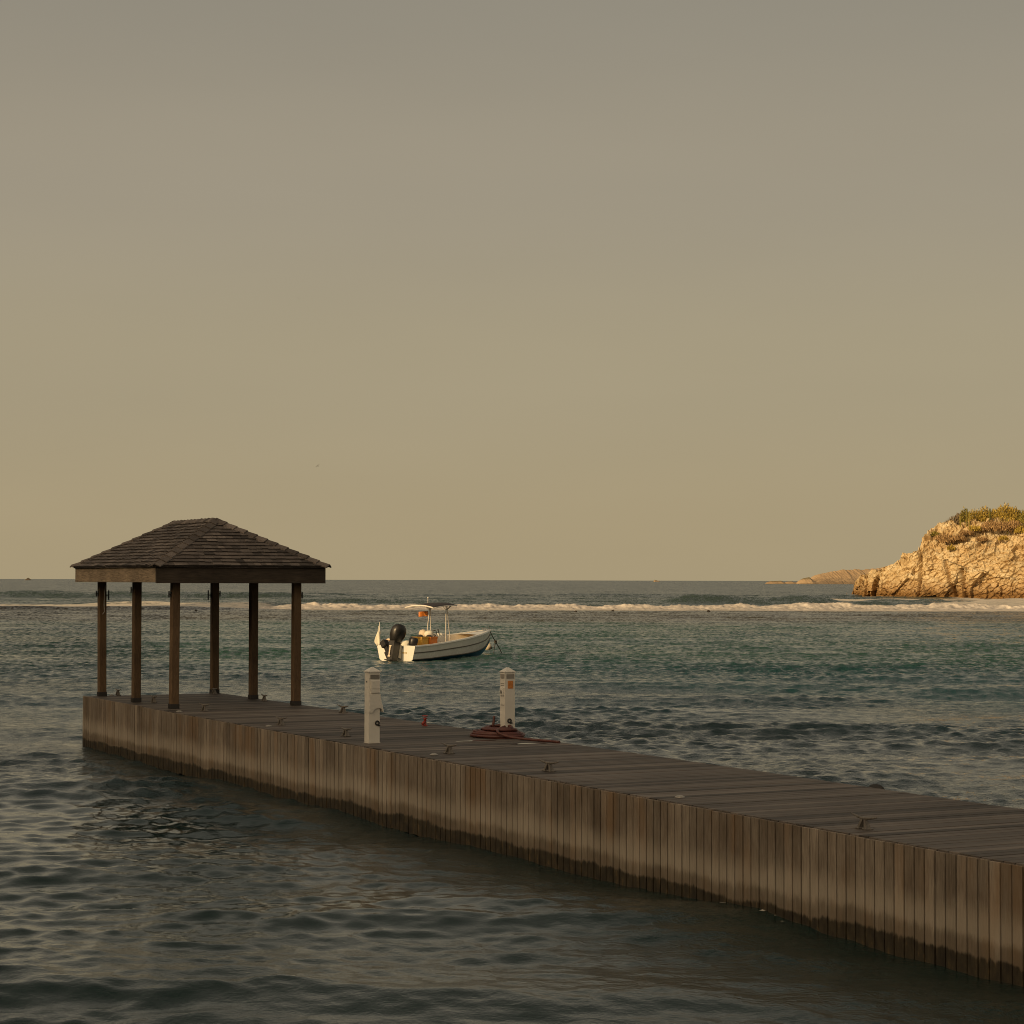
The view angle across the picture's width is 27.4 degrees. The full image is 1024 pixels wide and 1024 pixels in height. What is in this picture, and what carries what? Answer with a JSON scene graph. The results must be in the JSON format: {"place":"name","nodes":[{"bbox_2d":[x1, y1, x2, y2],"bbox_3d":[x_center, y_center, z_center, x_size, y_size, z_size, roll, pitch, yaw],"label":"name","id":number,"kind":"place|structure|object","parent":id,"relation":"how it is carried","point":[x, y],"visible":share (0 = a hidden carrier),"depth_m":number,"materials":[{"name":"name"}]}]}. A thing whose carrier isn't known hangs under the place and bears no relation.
{"place":"outdoors","nodes":[
{"label":"outdoors","id":0,"kind":"place"},
{"bbox_2d":[0,579,1023,1023],"bbox_3d":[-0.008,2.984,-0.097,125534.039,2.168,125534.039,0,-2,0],"label":"sea","id":1,"kind":"structure","parent":0,"point":[136,893],"depth_m":31.61,"materials":[{"name":"liquid"}]},
{"bbox_2d":[374,597,490,660],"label":"motor boat","id":2,"kind":"object","parent":1,"relation":"on","point":[461,644],"visible":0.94,"depth_m":90.53,"materials":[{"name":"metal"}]},
{"bbox_2d":[401,640,408,645],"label":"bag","id":3,"kind":"object","parent":2,"relation":"in","point":[406,642],"visible":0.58,"depth_m":89.92,"materials":[{"name":"white fabric"}]},
{"bbox_2d":[409,637,417,645],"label":"bucket","id":4,"kind":"object","parent":2,"relation":"on","point":[413,641],"visible":1,"depth_m":89.17,"materials":[{"name":"black plastic"}]},
{"bbox_2d":[415,634,428,644],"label":"crate","id":5,"kind":"object","parent":2,"relation":"in","point":[422,640],"visible":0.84,"depth_m":89.74,"materials":[{"name":"yellow plastic"}]},
{"bbox_2d":[419,629,425,635],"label":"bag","id":6,"kind":"object","parent":5,"relation":"in","point":[422,631],"visible":0.67,"depth_m":91.19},
{"bbox_2d":[424,635,437,643],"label":"crate","id":7,"kind":"object","parent":2,"relation":"in","point":[431,639],"visible":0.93,"depth_m":90.20,"materials":[{"name":"orange plastic"}]},
{"bbox_2d":[424,630,433,635],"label":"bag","id":8,"kind":"object","parent":7,"relation":"in","point":[428,632],"visible":0.77,"depth_m":90.91,"materials":[{"name":"white fabric"}]},
{"bbox_2d":[490,631,501,653],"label":"mooring line","id":9,"kind":"object","parent":2,"relation":"attached to","point":[495,641],"visible":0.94,"depth_m":96.43,"materials":[{"name":"fabric"}]},
{"bbox_2d":[82,693,1023,986],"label":"pier","id":10,"kind":"structure","parent":1,"relation":"in","point":[928,879],"depth_m":23.96,"materials":[{"name":"brown wood"}]},
{"bbox_2d":[151,695,156,702],"bbox_3d":[-6.977,3.639,40.882,0.090,0.140,0.442,1,-2,-25],"label":"cleat","id":11,"kind":"object","parent":10,"relation":"on","point":[153,700],"visible":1,"depth_m":40.83,"materials":[{"name":"metal"}]},
{"bbox_2d":[70,518,330,708],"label":"pavilion","id":12,"kind":"structure","parent":10,"relation":"on","point":[214,552],"depth_m":40.01,"materials":[{"name":"brown wood"}]},
{"bbox_2d":[200,703,209,710],"bbox_3d":[-5.612,3.559,38.302,0.090,0.140,0.442,1,-2,-33],"label":"cleat","id":13,"kind":"object","parent":10,"relation":"on","point":[204,707],"visible":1,"depth_m":38.26,"materials":[{"name":"metal"}]},
{"bbox_2d":[275,716,286,724],"bbox_3d":[-3.815,3.445,34.651,0.090,0.140,0.442,1,-2,-31],"label":"cleat","id":14,"kind":"object","parent":10,"relation":"on","point":[280,721],"visible":1,"depth_m":34.61,"materials":[{"name":"metal"}]},
{"bbox_2d":[337,704,347,712],"bbox_3d":[-3.047,3.552,37.877,0.090,0.140,0.442,1,-2,-32],"label":"cleat","id":15,"kind":"object","parent":10,"relation":"on","point":[342,709],"visible":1,"depth_m":37.84,"materials":[{"name":"metal"}]},
{"bbox_2d":[339,726,351,736],"bbox_3d":[-2.551,3.369,32.198,0.090,0.140,0.442,1,-2,-30],"label":"cleat","id":16,"kind":"object","parent":10,"relation":"on","point":[345,733],"visible":1,"depth_m":32.16,"materials":[{"name":"metal"}]},
{"bbox_2d":[364,667,383,742],"bbox_3d":[-2.036,2.841,30.926,0.236,1.114,0.215,1,-2,-27],"label":"power pedestal","id":17,"kind":"object","parent":10,"relation":"on","point":[373,706],"visible":1,"depth_m":30.85,"materials":[{"name":"white plastic"}]},
{"bbox_2d":[421,715,427,725],"bbox_3d":[-1.432,3.429,34.482,0.098,0.173,0.145,0,-2,8],"label":"hose valve","id":18,"kind":"object","parent":10,"relation":"on","point":[423,723],"visible":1,"depth_m":34.48,"materials":[{"name":"red paint"}]},
{"bbox_2d":[442,742,456,753],"bbox_3d":[-0.869,3.271,29.051,0.090,0.140,0.442,1,-2,-29],"label":"cleat","id":19,"kind":"object","parent":10,"relation":"on","point":[449,750],"visible":1,"depth_m":29.01,"materials":[{"name":"metal"}]},
{"bbox_2d":[499,667,515,727],"bbox_3d":[-0.078,2.925,32.397,0.212,1.054,0.202,1,-2,-27],"label":"power pedestal","id":20,"kind":"object","parent":10,"relation":"on","point":[507,696],"visible":0.94,"depth_m":32.34,"materials":[{"name":"white plastic"}]},
{"bbox_2d":[470,716,559,742],"bbox_3d":[-0.059,3.284,31.753,0.824,0.309,2.096,1,-2,-22],"label":"hose","id":21,"kind":"object","parent":10,"relation":"on","point":[495,731],"visible":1,"depth_m":31.86,"materials":[{"name":"red rubber"}]},
{"bbox_2d":[539,759,558,771],"bbox_3d":[0.462,3.188,26.363,0.090,0.140,0.442,1,-2,-33],"label":"cleat","id":22,"kind":"object","parent":10,"relation":"on","point":[548,767],"visible":1,"depth_m":26.34,"materials":[{"name":"metal"}]},
{"bbox_2d":[851,812,876,829],"bbox_3d":[3.406,2.999,20.311,0.090,0.140,0.442,1,-2,-24],"label":"cleat","id":23,"kind":"object","parent":10,"relation":"on","point":[863,824],"visible":1,"depth_m":20.28,"materials":[{"name":"metal"}]},
{"bbox_2d":[869,784,883,788],"bbox_3d":[4.247,3.248,24.495,0.132,0.150,0.340,1,-2,-27],"label":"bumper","id":24,"kind":"object","parent":10,"relation":"attached to","point":[878,786],"visible":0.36,"depth_m":24.44,"materials":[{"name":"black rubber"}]},
{"bbox_2d":[245,602,1023,610],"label":"surf","id":25,"kind":"structure","parent":1,"relation":"on","point":[848,606],"depth_m":248.13,"materials":[{"name":"white liquid"}]},
{"bbox_2d":[765,581,796,583],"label":"distant islet","id":26,"kind":"object","parent":1,"relation":"in","point":[778,582],"visible":0.61,"depth_m":2367.65,"materials":[{"name":"brown stone"}]},
{"bbox_2d":[796,577,818,583],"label":"distant islet","id":27,"kind":"object","parent":1,"relation":"in","point":[808,580],"visible":0.75,"depth_m":2319.72,"materials":[{"name":"beige stone"}]},
{"bbox_2d":[811,567,882,583],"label":"distant headland","id":28,"kind":"structure","parent":1,"relation":"in","point":[843,576],"depth_m":2457.72,"materials":[{"name":"brown stone"}]},
{"bbox_2d":[852,517,1023,598],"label":"rocky headland","id":29,"kind":"structure","parent":1,"relation":"in","point":[992,567],"depth_m":422.19,"materials":[{"name":"beige stone"}]},
{"bbox_2d":[930,531,939,536],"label":"shrub","id":30,"kind":"object","parent":29,"relation":"on","point":[934,533],"visible":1,"depth_m":430.73,"materials":[{"name":"green plant"}]},
{"bbox_2d":[933,534,944,541],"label":"shrub","id":31,"kind":"object","parent":29,"relation":"on","point":[937,537],"visible":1,"depth_m":428.34,"materials":[{"name":"brown plant"}]},
{"bbox_2d":[939,533,953,544],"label":"shrub","id":32,"kind":"object","parent":29,"relation":"on","point":[946,540],"visible":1,"depth_m":426.45,"materials":[{"name":"brown plant"}]},
{"bbox_2d":[946,544,954,551],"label":"shrub","id":33,"kind":"object","parent":29,"relation":"on","point":[950,548],"visible":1,"depth_m":424.59,"materials":[{"name":"yellow plant"}]},
{"bbox_2d":[945,516,959,527],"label":"shrub","id":34,"kind":"object","parent":29,"relation":"on","point":[956,520],"visible":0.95,"depth_m":432.87,"materials":[{"name":"brown plant"}]},
{"bbox_2d":[950,534,966,542],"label":"shrub","id":35,"kind":"object","parent":29,"relation":"on","point":[959,538],"visible":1,"depth_m":425.43,"materials":[{"name":"brown plant"}]},
{"bbox_2d":[953,512,965,519],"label":"shrub","id":36,"kind":"object","parent":29,"relation":"on","point":[956,516],"visible":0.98,"depth_m":432.91,"materials":[{"name":"brown plant"}]},
{"bbox_2d":[959,506,968,522],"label":"shrub","id":37,"kind":"object","parent":29,"relation":"on","point":[962,515],"visible":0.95,"depth_m":431.96,"materials":[{"name":"green plant"}]},
{"bbox_2d":[959,529,973,536],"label":"shrub","id":38,"kind":"object","parent":29,"relation":"on","point":[965,532],"visible":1,"depth_m":425.87,"materials":[{"name":"brown plant"}]},
{"bbox_2d":[966,508,967,526],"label":"columnar cactus","id":39,"kind":"object","parent":29,"relation":"on","point":[966,517],"visible":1,"depth_m":428.70,"materials":[{"name":"green plant"}]},
{"bbox_2d":[965,508,984,522],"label":"shrub","id":40,"kind":"object","parent":29,"relation":"on","point":[976,515],"visible":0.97,"depth_m":430.54,"materials":[{"name":"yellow plant"}]},
{"bbox_2d":[968,525,981,532],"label":"shrub","id":41,"kind":"object","parent":29,"relation":"on","point":[975,528],"visible":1,"depth_m":426.01,"materials":[{"name":"yellow plant"}]},
{"bbox_2d":[976,536,987,543],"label":"shrub","id":42,"kind":"object","parent":29,"relation":"on","point":[981,539],"visible":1,"depth_m":422.93,"materials":[{"name":"brown plant"}]},
{"bbox_2d":[978,506,992,521],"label":"shrub","id":43,"kind":"object","parent":29,"relation":"on","point":[985,513],"visible":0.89,"depth_m":430.44,"materials":[{"name":"yellow plant"}]},
{"bbox_2d":[981,520,998,531],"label":"shrub","id":44,"kind":"object","parent":29,"relation":"on","point":[988,525],"visible":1,"depth_m":424.92,"materials":[{"name":"brown plant"}]},
{"bbox_2d":[987,509,999,518],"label":"shrub","id":45,"kind":"object","parent":29,"relation":"on","point":[993,512],"visible":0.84,"depth_m":430.56,"materials":[{"name":"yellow plant"}]},
{"bbox_2d":[992,520,1012,533],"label":"shrub","id":46,"kind":"object","parent":29,"relation":"on","point":[1004,525],"visible":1,"depth_m":423.29,"materials":[{"name":"brown plant"}]},
{"bbox_2d":[998,535,1008,542],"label":"shrub","id":47,"kind":"object","parent":29,"relation":"on","point":[1005,537],"visible":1,"depth_m":421.59,"materials":[{"name":"yellow plant"}]},
{"bbox_2d":[994,502,1014,522],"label":"shrub","id":48,"kind":"object","parent":29,"relation":"on","point":[1001,513],"visible":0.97,"depth_m":428.99,"materials":[{"name":"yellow plant"}]},
{"bbox_2d":[1005,519,1020,531],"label":"shrub","id":49,"kind":"object","parent":29,"relation":"on","point":[1012,523],"visible":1,"depth_m":422.91,"materials":[{"name":"brown plant"}]},
{"bbox_2d":[1006,506,1020,521],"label":"shrub","id":50,"kind":"object","parent":29,"relation":"on","point":[1015,511],"visible":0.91,"depth_m":427.87,"materials":[{"name":"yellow plant"}]},
{"bbox_2d":[1014,525,1023,533],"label":"shrub","id":51,"kind":"object","parent":29,"relation":"on","point":[1019,529],"visible":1,"depth_m":421.53,"materials":[{"name":"yellow plant"}]},
{"bbox_2d":[1015,510,1023,521],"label":"shrub","id":52,"kind":"object","parent":29,"relation":"on","point":[1017,518],"visible":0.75,"depth_m":427.11,"materials":[{"name":"green plant"}]},
{"bbox_2d":[1020,511,1023,524],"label":"shrub","id":53,"kind":"object","parent":29,"relation":"on","point":[1022,519],"visible":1,"depth_m":423.87,"materials":[{"name":"green plant"}]},
{"bbox_2d":[0,0,1023,580],"label":"sky","id":54,"kind":"structure","parent":0,"point":[602,290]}
]}

